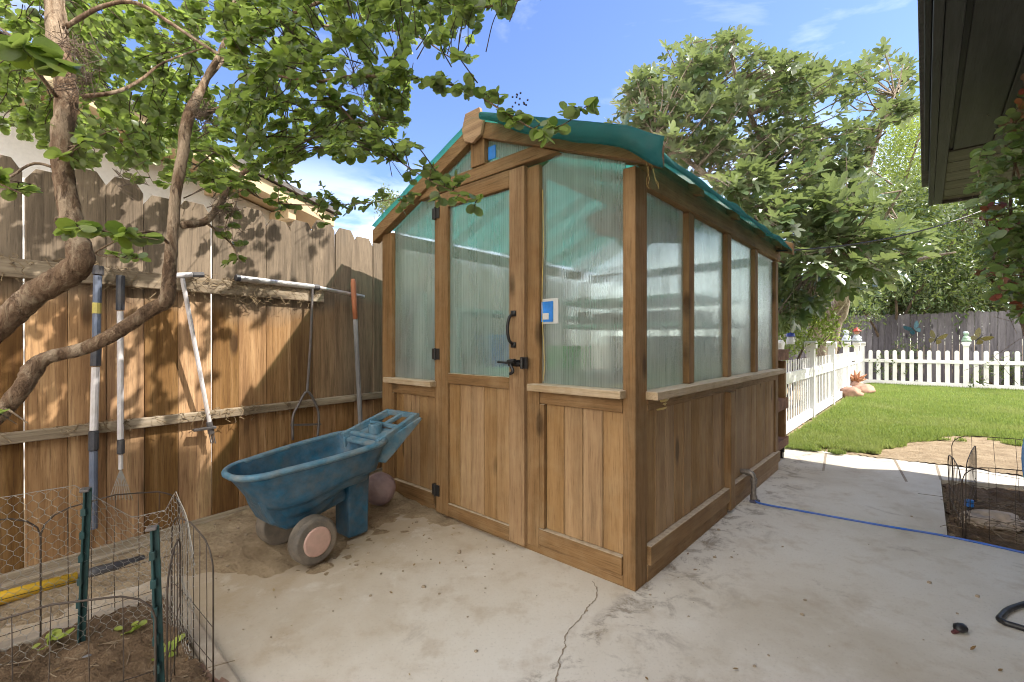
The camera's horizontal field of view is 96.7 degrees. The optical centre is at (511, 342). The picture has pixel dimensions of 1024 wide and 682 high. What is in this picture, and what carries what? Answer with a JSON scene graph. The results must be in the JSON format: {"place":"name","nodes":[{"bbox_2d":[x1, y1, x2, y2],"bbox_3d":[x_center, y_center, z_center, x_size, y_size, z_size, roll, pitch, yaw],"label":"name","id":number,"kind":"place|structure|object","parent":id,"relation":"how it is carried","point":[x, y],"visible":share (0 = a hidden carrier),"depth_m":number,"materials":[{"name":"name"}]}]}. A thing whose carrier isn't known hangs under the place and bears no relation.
{"place":"outdoors","nodes":[
{"label":"outdoors","id":0,"kind":"place"},
{"bbox_2d":[0,30,339,497],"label":"neighbour house","id":1,"kind":"structure","parent":0,"point":[20,153],"depth_m":4.05,"materials":[{"name":"white paint"}]},
{"bbox_2d":[0,470,461,628],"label":"soil by fence","id":2,"kind":"structure","parent":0,"point":[258,556],"depth_m":2.31,"materials":[{"name":"brown soil"}]},
{"bbox_2d":[0,555,146,604],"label":"pole saw","id":3,"kind":"object","parent":2,"relation":"on","point":[76,575],"visible":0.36,"depth_m":2.00,"materials":[{"name":"yellow plastic"}]},
{"bbox_2d":[221,409,421,565],"bbox_3d":[-1.003,0.755,2.497,0.479,0.654,1.023,0,0,38],"label":"wheelbarrow","id":4,"kind":"object","parent":2,"relation":"on","point":[292,492],"visible":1,"depth_m":2.36,"materials":[{"name":"blue plastic"}]},
{"bbox_2d":[351,279,362,423],"bbox_3d":[-1.152,0.264,3.402,0.085,1.486,0.083,0,0,34],"label":"digging bar","id":5,"kind":"object","parent":2,"relation":"on","point":[356,340],"visible":0.78,"depth_m":3.41,"materials":[{"name":"metal"}]},
{"bbox_2d":[368,472,395,505],"bbox_3d":[-0.874,0.960,3.004,0.212,0.212,0.211,0,0,0],"label":"old ball","id":6,"kind":"object","parent":2,"relation":"on","point":[382,486],"visible":0.87,"depth_m":2.93,"materials":[{"name":"pink rubber"}]},
{"bbox_2d":[0,448,1023,681],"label":"concrete patio","id":7,"kind":"structure","parent":0,"point":[877,608],"depth_m":1.92,"materials":[{"name":"grey concrete"}]},
{"bbox_2d":[0,518,40,636],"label":"wire border panel","id":8,"kind":"object","parent":7,"relation":"on","point":[35,526],"visible":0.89,"depth_m":1.64,"materials":[{"name":"black metal"}]},
{"bbox_2d":[0,595,156,681],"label":"wire border panel","id":9,"kind":"object","parent":7,"relation":"on","point":[122,597],"visible":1,"depth_m":1.22,"materials":[{"name":"black metal"}]},
{"bbox_2d":[0,597,210,681],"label":"bed soil","id":10,"kind":"structure","parent":7,"relation":"on","point":[140,662],"depth_m":1.55,"materials":[{"name":"brown soil"}]},
{"bbox_2d":[32,627,74,650],"bbox_3d":[-1.619,1.060,1.604,0.093,0.079,0.097,0,0,27],"label":"weed","id":11,"kind":"object","parent":10,"relation":"on","point":[56,632],"visible":0.81,"depth_m":1.61,"materials":[{"name":"green plant"}]},
{"bbox_2d":[76,487,91,642],"bbox_3d":[-1.519,0.855,1.613,0.088,0.692,0.037,0,0,34],"label":"garden stake","id":12,"kind":"object","parent":10,"relation":"on","point":[84,538],"visible":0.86,"depth_m":1.61,"materials":[{"name":"green paint"}]},
{"bbox_2d":[0,485,195,665],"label":"chicken wire","id":13,"kind":"object","parent":10,"relation":"on","point":[191,556],"visible":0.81,"depth_m":1.60,"materials":[{"name":"silver metal"}]},
{"bbox_2d":[114,619,146,634],"bbox_3d":[-1.405,1.071,1.679,0.096,0.058,0.065,0,0,-40],"label":"weed","id":14,"kind":"object","parent":10,"relation":"on","point":[141,623],"visible":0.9,"depth_m":1.69,"materials":[{"name":"green plant"}]},
{"bbox_2d":[145,524,164,681],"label":"garden stake","id":15,"kind":"object","parent":10,"relation":"on","point":[155,560],"visible":0.92,"depth_m":1.32,"materials":[{"name":"green paint"}]},
{"bbox_2d":[151,633,184,660],"bbox_3d":[-1.182,1.067,1.565,0.077,0.066,0.108,0,0,-17],"label":"weed","id":16,"kind":"object","parent":10,"relation":"on","point":[172,645],"visible":0.5,"depth_m":1.58,"materials":[{"name":"green plant"}]},
{"bbox_2d":[40,491,179,635],"bbox_3d":[-1.563,0.873,1.795,0.416,0.555,0.005,0,0,-44],"label":"wire border panel","id":17,"kind":"object","parent":7,"relation":"on","point":[91,550],"visible":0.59,"depth_m":1.75,"materials":[{"name":"black metal"}]},
{"bbox_2d":[0,590,240,681],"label":"bed edging","id":18,"kind":"object","parent":7,"relation":"on","point":[226,671],"visible":0.26,"depth_m":1.65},
{"bbox_2d":[166,538,180,681],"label":"wire border panel","id":19,"kind":"object","parent":7,"relation":"on","point":[167,586],"visible":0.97,"depth_m":1.47,"materials":[{"name":"black metal"}]},
{"bbox_2d":[171,517,213,681],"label":"wire border panel","id":20,"kind":"object","parent":7,"relation":"on","point":[207,545],"visible":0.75,"depth_m":1.53,"materials":[{"name":"black metal"}]},
{"bbox_2d":[199,663,228,681],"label":"brick","id":21,"kind":"object","parent":7,"relation":"on","point":[209,674],"visible":0.33,"depth_m":1.47,"materials":[{"name":"brown brick"}]},
{"bbox_2d":[0,0,600,424],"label":"crape myrtle","id":22,"kind":"object","parent":7,"relation":"on","point":[70,44],"visible":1,"depth_m":1.57,"materials":[{"name":"green plant"}]},
{"bbox_2d":[52,494,1021,681],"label":"fallen leaves","id":23,"kind":"object","parent":7,"relation":"on","point":[972,647],"visible":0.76,"depth_m":2.13,"materials":[{"name":"brown plant"}]},
{"bbox_2d":[555,581,597,681],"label":"pavement crack","id":24,"kind":"object","parent":7,"relation":"on","point":[557,674],"visible":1,"depth_m":1.71,"materials":[{"name":"grey concrete"}]},
{"bbox_2d":[373,107,793,591],"bbox_3d":[0.683,-0.115,3.651,2.240,2.470,2.784,0,0,42],"label":"greenhouse","id":25,"kind":"object","parent":7,"relation":"on","point":[585,455],"visible":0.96,"depth_m":2.47,"materials":[{"name":"brown wood"}]},
{"bbox_2d":[395,199,434,379],"bbox_3d":[-0.666,-0.362,3.146,0.486,1.213,0.006,0,0,42],"label":"window pane","id":26,"kind":"structure","parent":25,"relation":"in","point":[415,234],"depth_m":3.14,"materials":[{"name":"clear plastic"}]},
{"bbox_2d":[432,166,528,545],"bbox_3d":[-0.219,0.067,2.660,0.805,2.027,0.104,0,0,42],"label":"door","id":27,"kind":"structure","parent":25,"relation":"in","point":[481,262],"depth_m":2.64,"materials":[{"name":"brown wood"}]},
{"bbox_2d":[542,190,544,380],"bbox_3d":[0.162,-0.300,2.373,0.019,1.000,0.008,0,0,42],"label":"twine","id":28,"kind":"object","parent":25,"relation":"hanging from","point":[542,286],"visible":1,"depth_m":2.37,"materials":[{"name":"beige fabric"}]},
{"bbox_2d":[372,112,795,252],"bbox_3d":[0.681,-0.988,3.581,2.291,0.677,2.832,0,0,42],"label":"shade cloth","id":29,"kind":"object","parent":25,"relation":"on","point":[645,145],"visible":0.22,"depth_m":2.03,"materials":[{"name":"teal fabric"}]},
{"bbox_2d":[542,152,625,388],"bbox_3d":[0.339,-0.381,2.235,0.479,1.182,0.006,0,0,42],"label":"window pane","id":30,"kind":"structure","parent":25,"relation":"in","point":[582,205],"depth_m":2.22,"materials":[{"name":"clear plastic"}]},
{"bbox_2d":[647,192,682,389],"bbox_3d":[0.764,-0.246,2.293,0.006,0.932,0.480,0,0,42],"label":"window pane","id":31,"kind":"structure","parent":25,"relation":"in","point":[664,221],"depth_m":2.29,"materials":[{"name":"clear plastic"}]},
{"bbox_2d":[694,218,722,381],"bbox_3d":[1.185,-0.246,2.757,0.006,0.932,0.529,0,0,42],"label":"window pane","id":32,"kind":"structure","parent":25,"relation":"in","point":[708,241],"depth_m":2.76,"materials":[{"name":"clear plastic"}]},
{"bbox_2d":[731,238,750,374],"bbox_3d":[1.620,-0.246,3.237,0.006,0.932,0.522,0,0,42],"label":"window pane","id":33,"kind":"structure","parent":25,"relation":"in","point":[740,253],"depth_m":3.24,"materials":[{"name":"clear plastic"}]},
{"bbox_2d":[740,469,759,503],"bbox_3d":[1.652,0.988,3.165,0.132,0.224,0.060,0,0,42],"label":"standpipe","id":34,"kind":"object","parent":25,"relation":"attached to","point":[753,482],"visible":0.98,"depth_m":3.14,"materials":[{"name":"grey metal"}]},
{"bbox_2d":[758,253,771,370],"bbox_3d":[2.057,-0.246,3.718,0.006,0.932,0.534,0,0,42],"label":"window pane","id":35,"kind":"structure","parent":25,"relation":"in","point":[764,263],"depth_m":3.72,"materials":[{"name":"clear plastic"}]},
{"bbox_2d":[776,204,997,251],"bbox_3d":[3.602,-1.104,4.225,2.833,0.661,0.013,0,0,-15],"label":"cable","id":36,"kind":"object","parent":25,"relation":"attached to","point":[875,240],"visible":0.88,"depth_m":4.13,"materials":[{"name":"black metal"}]},
{"bbox_2d":[212,516,979,666],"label":"pebbles","id":37,"kind":"object","parent":7,"relation":"on","point":[718,529],"visible":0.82,"depth_m":2.21,"materials":[{"name":"stone"}]},
{"bbox_2d":[822,453,941,481],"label":"pavement joints","id":38,"kind":"object","parent":7,"relation":"on","point":[899,468],"visible":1,"depth_m":3.99,"materials":[{"name":"grey concrete"}]},
{"bbox_2d":[754,500,1023,553],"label":"garden hose","id":39,"kind":"object","parent":7,"relation":"on","point":[982,543],"visible":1,"depth_m":2.69,"materials":[{"name":"blue rubber"}]},
{"bbox_2d":[918,0,1023,205],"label":"house","id":40,"kind":"structure","parent":7,"relation":"on","point":[971,62],"depth_m":2.42,"materials":[{"name":"paint"}]},
{"bbox_2d":[995,439,1023,630],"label":"patio chair","id":41,"kind":"object","parent":7,"relation":"on","point":[1002,614],"visible":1,"depth_m":1.80,"materials":[{"name":"black metal"}]},
{"bbox_2d":[1,0,1022,344],"label":"sky","id":42,"kind":"structure","parent":0,"point":[551,52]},
{"bbox_2d":[24,345,1022,567],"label":"ground","id":43,"kind":"structure","parent":0,"point":[947,518],"depth_m":6.99,"materials":[{"name":"soil"}]},
{"bbox_2d":[0,155,381,590],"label":"timber fence","id":44,"kind":"object","parent":43,"relation":"on","point":[260,351],"visible":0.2,"depth_m":2.51,"materials":[{"name":"brown wood"}]},
{"bbox_2d":[88,265,103,529],"bbox_3d":[-2.020,0.261,2.212,0.044,1.275,0.059,0,0,34],"label":"edger","id":45,"kind":"object","parent":44,"relation":"hanging from","point":[95,360],"visible":0.84,"depth_m":2.20,"materials":[{"name":"blue plastic"}]},
{"bbox_2d":[110,275,132,499],"bbox_3d":[-1.966,0.233,2.291,0.036,1.145,0.098,0,0,34],"label":"shrub rake","id":46,"kind":"object","parent":44,"relation":"hanging from","point":[120,292],"visible":1,"depth_m":2.28,"materials":[{"name":"white metal"}]},
{"bbox_2d":[0,253,335,444],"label":"fence rail","id":47,"kind":"object","parent":44,"relation":"attached to","point":[232,298],"visible":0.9,"depth_m":2.64,"materials":[{"name":"brown wood"}]},
{"bbox_2d":[176,272,216,443],"bbox_3d":[-1.773,0.095,2.547,0.101,0.985,0.242,0,0,34],"label":"stand up weeder","id":48,"kind":"object","parent":44,"relation":"attached to","point":[210,428],"visible":0.99,"depth_m":2.54,"materials":[{"name":"white paint"}]},
{"bbox_2d":[234,274,364,297],"bbox_3d":[-1.408,-0.380,3.132,0.041,0.069,0.927,0,0,34],"label":"telescopic pole","id":49,"kind":"object","parent":44,"relation":"on","point":[242,278],"visible":1,"depth_m":3.00,"materials":[{"name":"metal"}]},
{"bbox_2d":[290,289,320,439],"bbox_3d":[-1.409,0.142,3.113,0.027,1.071,0.220,0,0,34],"label":"weed cutter","id":50,"kind":"object","parent":44,"relation":"hanging from","point":[292,424],"visible":0.95,"depth_m":3.13,"materials":[{"name":"metal"}]},
{"bbox_2d":[370,183,403,218],"bbox_3d":[-2.926,-1.440,11.041,1.062,5.196,2.561,0,0,-16],"label":"tree","id":51,"kind":"object","parent":43,"relation":"on","point":[384,205],"visible":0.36,"depth_m":10.56,"materials":[{"name":"green plant"}]},
{"bbox_2d":[604,24,955,401],"bbox_3d":[4.245,-1.768,6.499,6.079,5.964,3.424,0,0,-25],"label":"fig tree","id":52,"kind":"object","parent":43,"relation":"on","point":[826,205],"visible":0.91,"depth_m":5.59,"materials":[{"name":"green plant"}]},
{"bbox_2d":[786,301,794,343],"bbox_3d":[3.670,-0.269,6.000,0.110,0.570,0.107,0,0,0],"label":"hanging feeder","id":53,"kind":"object","parent":52,"relation":"hanging from","point":[790,336],"visible":1,"depth_m":5.96,"materials":[{"name":"white plastic"}]},
{"bbox_2d":[778,277,856,396],"bbox_3d":[4.745,0.079,7.422,1.365,2.172,2.643,0,0,39],"label":"young tree","id":54,"kind":"object","parent":43,"relation":"on","point":[818,323],"visible":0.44,"depth_m":7.09,"materials":[{"name":"green plant"}]},
{"bbox_2d":[778,340,865,433],"bbox_3d":[6.317,0.547,8.859,0.150,1.165,9.980,0,0,42],"label":"picket fence","id":55,"kind":"object","parent":43,"relation":"on","point":[838,370],"visible":0.69,"depth_m":7.30,"materials":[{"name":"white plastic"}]},
{"bbox_2d":[841,330,850,340],"bbox_3d":[7.289,-0.161,9.926,0.171,0.255,0.180,0,0,0],"label":"garden figurine","id":56,"kind":"object","parent":55,"relation":"on","point":[845,337],"visible":0.78,"depth_m":9.89,"materials":[{"name":"white ceramic"}]},
{"bbox_2d":[852,327,861,341],"bbox_3d":[8.664,-0.212,11.447,0.218,0.358,0.223,0,0,0],"label":"garden figurine","id":57,"kind":"object","parent":55,"relation":"on","point":[856,338],"visible":0.93,"depth_m":11.39,"materials":[{"name":"white ceramic"}]},
{"bbox_2d":[831,286,895,353],"bbox_3d":[8.479,-0.273,11.167,2.262,2.880,1.361,0,0,-29],"label":"young tree","id":58,"kind":"object","parent":43,"relation":"on","point":[869,308],"visible":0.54,"depth_m":11.18,"materials":[{"name":"green plant"}]},
{"bbox_2d":[869,333,930,381],"bbox_3d":[10.485,0.518,12.350,1.928,1.614,1.225,0,0,0],"label":"shrub","id":59,"kind":"object","parent":43,"relation":"on","point":[898,366],"visible":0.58,"depth_m":12.31,"materials":[{"name":"green plant"}]},
{"bbox_2d":[778,310,1023,385],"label":"grey fence","id":60,"kind":"object","parent":43,"relation":"on","point":[1003,333],"visible":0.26,"depth_m":12.34,"materials":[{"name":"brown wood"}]},
{"bbox_2d":[903,321,920,334],"bbox_3d":[11.089,-0.406,12.581,0.116,0.313,0.344,0,-29,-48],"label":"butterfly ornament","id":61,"kind":"object","parent":60,"relation":"attached to","point":[915,328],"visible":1,"depth_m":12.56,"materials":[{"name":"teal paint"}]},
{"bbox_2d":[971,328,993,344],"bbox_3d":[11.884,-0.148,11.556,0.125,0.346,0.380,0,43,-48],"label":"butterfly ornament","id":62,"kind":"object","parent":60,"relation":"attached to","point":[978,334],"visible":0.91,"depth_m":11.56,"materials":[{"name":"gold metal"}]},
{"bbox_2d":[824,160,979,375],"bbox_3d":[13.599,-2.987,16.272,9.043,8.419,5.414,0,0,0],"label":"dense tree","id":63,"kind":"object","parent":43,"relation":"on","point":[912,196],"visible":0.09,"depth_m":15.13,"materials":[{"name":"green plant"}]},
{"bbox_2d":[870,114,933,313],"bbox_3d":[18.468,-5.260,21.050,4.785,12.981,8.686,0,0,45],"label":"broadleaf tree","id":64,"kind":"object","parent":43,"relation":"on","point":[909,151],"visible":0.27,"depth_m":19.85,"materials":[{"name":"green plant"}]},
{"bbox_2d":[849,209,1007,349],"bbox_3d":[11.426,-1.355,12.479,6.097,5.074,2.594,0,0,0],"label":"dense tree","id":65,"kind":"object","parent":43,"relation":"on","point":[935,268],"visible":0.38,"depth_m":12.26,"materials":[{"name":"green plant"}]},
{"bbox_2d":[915,330,947,379],"bbox_3d":[11.158,0.361,12.237,0.362,1.400,0.121,26,17,39],"label":"butterfly ornament","id":66,"kind":"object","parent":43,"relation":"on","point":[933,336],"visible":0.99,"depth_m":12.12,"materials":[{"name":"gold metal"}]},
{"bbox_2d":[864,342,1023,389],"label":"picket fence","id":67,"kind":"object","parent":43,"relation":"on","point":[956,361],"visible":0.95,"depth_m":11.37,"materials":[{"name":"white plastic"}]},
{"bbox_2d":[961,331,971,341],"bbox_3d":[11.114,-0.161,11.140,0.171,0.255,0.180,0,0,0],"label":"garden figurine","id":68,"kind":"object","parent":67,"relation":"on","point":[966,338],"visible":1,"depth_m":11.10,"materials":[{"name":"green ceramic"}]},
{"bbox_2d":[902,188,1023,342],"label":"dense tree","id":69,"kind":"object","parent":43,"relation":"on","point":[953,211],"visible":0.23,"depth_m":13.26,"materials":[{"name":"green plant"}]},
{"bbox_2d":[961,352,1023,387],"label":"shrub","id":70,"kind":"object","parent":43,"relation":"on","point":[1002,376],"visible":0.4,"depth_m":11.13,"materials":[{"name":"green plant"}]},
{"bbox_2d":[778,349,788,457],"bbox_3d":[2.273,0.580,4.424,0.640,1.040,0.440,0,0,42],"label":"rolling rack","id":71,"kind":"object","parent":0,"point":[783,405],"visible":0.27,"depth_m":4.33,"materials":[{"name":"brown wood"}]},
{"bbox_2d":[785,382,1023,453],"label":"lawn","id":72,"kind":"structure","parent":0,"point":[919,408],"depth_m":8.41,"materials":[{"name":"plant"}]},
{"bbox_2d":[840,386,863,397],"bbox_3d":[6.908,1.024,9.267,0.450,0.300,0.324,0,0,0],"label":"rock","id":73,"kind":"object","parent":72,"relation":"on","point":[852,391],"visible":0.71,"depth_m":9.17,"materials":[{"name":"beige stone"}]},
{"bbox_2d":[850,370,866,385],"bbox_3d":[7.914,0.883,10.509,0.455,0.538,0.382,0,0,38],"label":"spiky ornament","id":74,"kind":"object","parent":72,"relation":"on","point":[856,379],"visible":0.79,"depth_m":10.42,"materials":[{"name":"orange ceramic"}]},
{"bbox_2d":[854,384,875,393],"bbox_3d":[7.618,1.018,9.877,0.431,0.263,0.351,0,0,0],"label":"rock","id":75,"kind":"object","parent":72,"relation":"on","point":[867,388],"visible":0.52,"depth_m":9.78,"materials":[{"name":"beige stone"}]},
{"bbox_2d":[789,423,1022,474],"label":"worn soil","id":76,"kind":"structure","parent":0,"point":[938,452],"depth_m":4.52,"materials":[{"name":"beige soil"}]},
{"bbox_2d":[951,622,968,633],"bbox_3d":[1.698,1.082,1.726,0.069,0.034,0.042,0,0,-37],"label":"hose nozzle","id":77,"kind":"object","parent":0,"point":[958,627],"visible":1,"depth_m":1.72,"materials":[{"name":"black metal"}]},
{"bbox_2d":[942,483,1023,550],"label":"border bed soil","id":78,"kind":"structure","parent":0,"point":[981,533],"depth_m":3.03,"materials":[{"name":"brown soil"}]},
{"bbox_2d":[0,492,1023,681],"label":"dead twigs","id":79,"kind":"object","parent":78,"relation":"on","point":[1014,503],"visible":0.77,"depth_m":1.80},
{"bbox_2d":[947,455,964,538],"bbox_3d":[2.722,0.928,2.796,0.024,0.445,0.558,0,0,38],"label":"wire border panel","id":80,"kind":"object","parent":78,"relation":"on","point":[952,500],"visible":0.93,"depth_m":2.77,"materials":[{"name":"black metal"}]},
{"bbox_2d":[910,73,1023,383],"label":"climbing rose","id":81,"kind":"object","parent":78,"relation":"on","point":[1001,239],"visible":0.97,"depth_m":2.44,"materials":[{"name":"green plant"}]},
{"bbox_2d":[966,499,973,509],"bbox_3d":[2.917,1.052,2.903,0.044,0.115,0.044,0,0,0],"label":"riser tap","id":82,"kind":"object","parent":78,"relation":"on","point":[967,504],"visible":0.38,"depth_m":2.89,"materials":[{"name":"blue metal"}]},
{"bbox_2d":[965,446,976,538],"bbox_3d":[2.929,0.918,2.903,0.820,0.465,0.005,0,0,-41],"label":"wire border panel","id":83,"kind":"object","parent":78,"relation":"on","point":[972,458],"visible":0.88,"depth_m":2.90,"materials":[{"name":"black metal"}]},
{"bbox_2d":[951,436,1020,506],"bbox_3d":[3.462,0.908,3.112,0.149,0.486,0.678,0,0,-39],"label":"wire border panel","id":84,"kind":"object","parent":78,"relation":"on","point":[994,459],"visible":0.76,"depth_m":3.22,"materials":[{"name":"black metal"}]},
{"bbox_2d":[959,509,1023,531],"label":"rock","id":85,"kind":"object","parent":78,"relation":"on","point":[1001,516],"visible":0.73,"depth_m":2.78,"materials":[{"name":"stone"}]},
{"bbox_2d":[962,467,1021,543],"bbox_3d":[2.921,0.928,2.492,0.656,0.445,0.006,0,0,40],"label":"wire border panel","id":86,"kind":"object","parent":78,"relation":"on","point":[991,506],"visible":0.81,"depth_m":2.63,"materials":[{"name":"black metal"}]},
{"bbox_3d":[0.598,0.718,2.367,0.260,0.765,0.300,0,0,42],"label":"bench stool","id":87,"kind":"object","parent":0,"visible":0},
{"bbox_2d":[657,398,668,410],"bbox_3d":[0.628,0.278,2.340,0.370,0.101,0.364,0,0,0],"label":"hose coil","id":88,"kind":"object","parent":87,"relation":"on","point":[665,401],"visible":0.08,"depth_m":2.22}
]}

